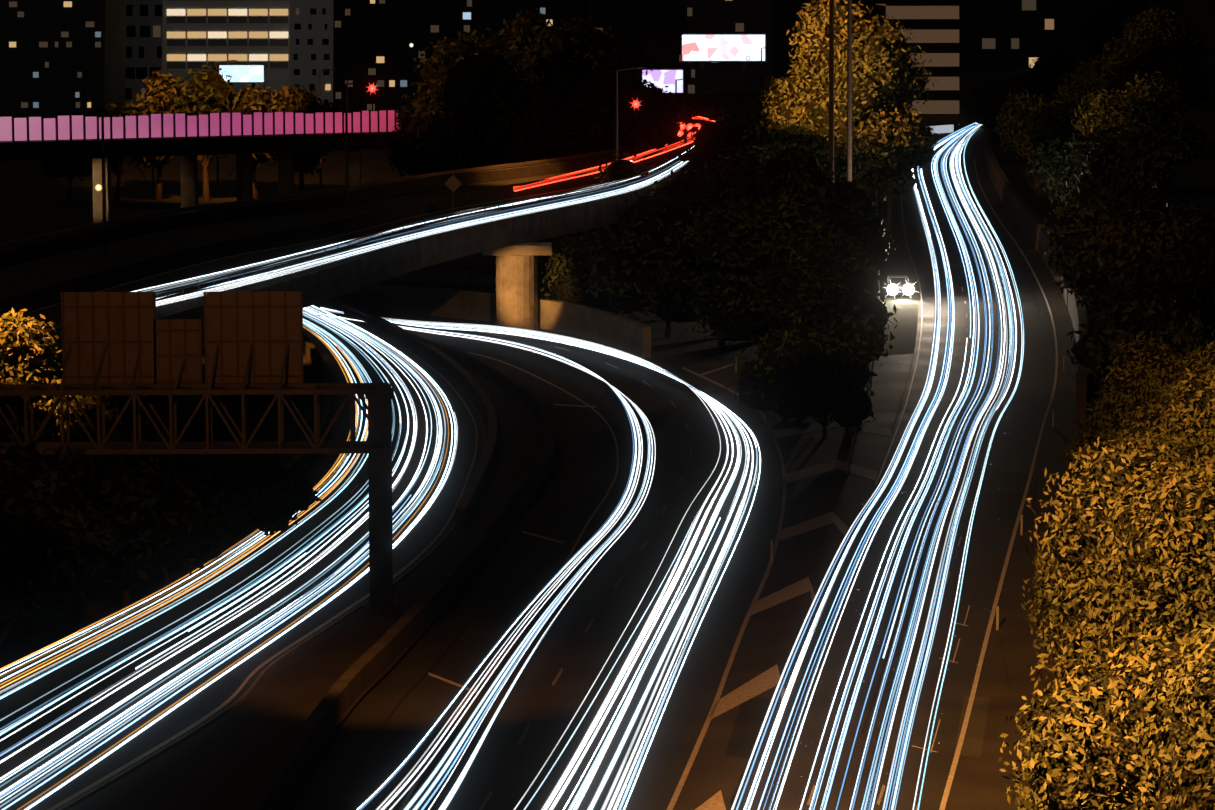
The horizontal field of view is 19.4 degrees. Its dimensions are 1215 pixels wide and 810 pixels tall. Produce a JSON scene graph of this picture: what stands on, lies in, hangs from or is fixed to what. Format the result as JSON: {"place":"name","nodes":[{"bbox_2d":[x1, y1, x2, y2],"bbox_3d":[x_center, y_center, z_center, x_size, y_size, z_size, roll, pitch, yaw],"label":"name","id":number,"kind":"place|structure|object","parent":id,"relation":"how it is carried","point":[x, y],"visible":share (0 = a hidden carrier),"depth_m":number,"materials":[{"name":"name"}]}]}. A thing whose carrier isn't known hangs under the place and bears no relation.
{"place":"outdoors","nodes":[
{"label":"outdoors","id":0,"kind":"place"},
{"bbox_2d":[95,43,919,297],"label":"lights","id":1,"kind":"object","parent":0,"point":[892,289],"visible":0.48,"depth_m":303.72},
{"bbox_2d":[0,115,1080,809],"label":"roads","id":2,"kind":"structure","parent":0,"point":[504,767],"depth_m":153.97,"materials":[{"name":"black asphalt"}]},
{"bbox_2d":[0,116,1024,809],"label":"light trails","id":3,"kind":"object","parent":2,"relation":"on","point":[622,786],"visible":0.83,"depth_m":150.34,"materials":[{"name":"white"}]},
{"bbox_2d":[44,148,1057,809],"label":"road markings","id":4,"kind":"object","parent":2,"relation":"on","point":[754,686],"visible":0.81,"depth_m":153.66,"materials":[{"name":"paint"}]},
{"bbox_2d":[0,0,1214,664],"bbox_3d":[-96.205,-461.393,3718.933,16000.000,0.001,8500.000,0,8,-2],"label":"ground","id":5,"kind":"structure","parent":0,"point":[34,200],"depth_m":375.99,"materials":[{"name":"black"}]},
{"bbox_2d":[0,307,177,476],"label":"lit tree","id":6,"kind":"object","parent":5,"relation":"on","point":[25,350],"visible":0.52,"depth_m":154.05,"materials":[{"name":"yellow plant"}]},
{"bbox_2d":[0,435,321,650],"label":"bushes","id":7,"kind":"object","parent":5,"relation":"on","point":[70,522],"visible":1,"depth_m":145.41,"materials":[{"name":"green plant"}]},
{"bbox_2d":[37,64,344,201],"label":"trees","id":8,"kind":"object","parent":5,"relation":"on","point":[203,92],"visible":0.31,"depth_m":375.10,"materials":[{"name":"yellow plant"}]},
{"bbox_2d":[0,291,399,610],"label":"sign gantry","id":9,"kind":"object","parent":5,"relation":"on","point":[121,343],"visible":0.98,"depth_m":148.12,"materials":[{"name":"metal"}]},
{"bbox_2d":[0,109,426,229],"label":"bridge","id":10,"kind":"structure","parent":5,"relation":"on","point":[241,136],"depth_m":315.13,"materials":[{"name":"concrete"}]},
{"bbox_2d":[0,102,722,441],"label":"flyover","id":11,"kind":"object","parent":5,"relation":"on","point":[37,278],"visible":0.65,"depth_m":240.55,"materials":[{"name":"concrete"}]},
{"bbox_2d":[444,175,461,214],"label":"diamond sign","id":12,"kind":"object","parent":11,"relation":"on","point":[452,183],"visible":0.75,"depth_m":248.68,"materials":[{"name":"metal"}]},
{"bbox_2d":[218,33,765,113],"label":"billboards","id":13,"kind":"object","parent":5,"relation":"on","point":[702,48],"visible":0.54,"depth_m":556.59,"materials":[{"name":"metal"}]},
{"bbox_2d":[371,92,637,155],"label":"traffic signals","id":14,"kind":"object","parent":5,"relation":"on","point":[635,112],"visible":0.42,"depth_m":310.50,"materials":[{"name":"black"}]},
{"bbox_2d":[0,125,1087,809],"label":"median and barriers","id":15,"kind":"object","parent":5,"relation":"on","point":[262,741],"visible":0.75,"depth_m":150.42,"materials":[{"name":"concrete"}]},
{"bbox_2d":[384,6,756,180],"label":"trees","id":16,"kind":"object","parent":5,"relation":"on","point":[531,87],"visible":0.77,"depth_m":323.73,"materials":[{"name":"green plant"}]},
{"bbox_2d":[101,60,1067,629],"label":"posts","id":17,"kind":"object","parent":5,"relation":"on","point":[469,274],"visible":0.65,"depth_m":266.74,"materials":[{"name":"metal"}]},
{"bbox_2d":[0,0,1180,117],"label":"city buildings","id":18,"kind":"structure","parent":5,"relation":"on","point":[68,57],"depth_m":594.23,"materials":[{"name":"black"}]},
{"bbox_2d":[538,110,898,436],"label":"trees","id":19,"kind":"object","parent":5,"relation":"on","point":[735,233],"visible":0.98,"depth_m":231.58,"materials":[{"name":"green plant"}]},
{"bbox_2d":[736,0,938,248],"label":"tree","id":20,"kind":"object","parent":5,"relation":"on","point":[893,140],"visible":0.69,"depth_m":299.84,"materials":[{"name":"yellow plant"}]},
{"bbox_2d":[761,0,1004,181],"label":"lighting masts","id":21,"kind":"object","parent":5,"relation":"on","point":[849,88],"visible":0.56,"depth_m":276.65,"materials":[{"name":"grey metal"}]},
{"bbox_2d":[877,0,958,115],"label":"building","id":22,"kind":"structure","parent":5,"relation":"on","point":[933,25],"depth_m":558.35,"materials":[{"name":"beige concrete"}]},
{"bbox_2d":[1015,380,1117,789],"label":"shrubs","id":23,"kind":"object","parent":5,"relation":"on","point":[1094,432],"visible":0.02,"depth_m":174.10,"materials":[{"name":"green plant"}]},
{"bbox_2d":[963,0,1214,386],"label":"trees","id":24,"kind":"object","parent":5,"relation":"on","point":[1106,142],"visible":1,"depth_m":261.94,"materials":[{"name":"green plant"}]},
{"bbox_2d":[998,335,1214,809],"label":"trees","id":25,"kind":"object","parent":5,"relation":"on","point":[1123,598],"visible":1,"depth_m":100.54,"materials":[{"name":"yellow plant"}]},
{"bbox_2d":[834,116,950,553],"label":"road","id":26,"kind":"structure","parent":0,"point":[904,331],"depth_m":274.28,"materials":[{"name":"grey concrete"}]},
{"bbox_2d":[846,189,879,472],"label":"guard rail","id":27,"kind":"object","parent":26,"relation":"on","point":[854,439],"visible":0.21,"depth_m":198.56,"materials":[{"name":"metal"}]},
{"bbox_2d":[882,275,912,296],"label":"parked car","id":28,"kind":"object","parent":26,"relation":"on","point":[901,280],"visible":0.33,"depth_m":279.27,"materials":[{"name":"grey paint"}]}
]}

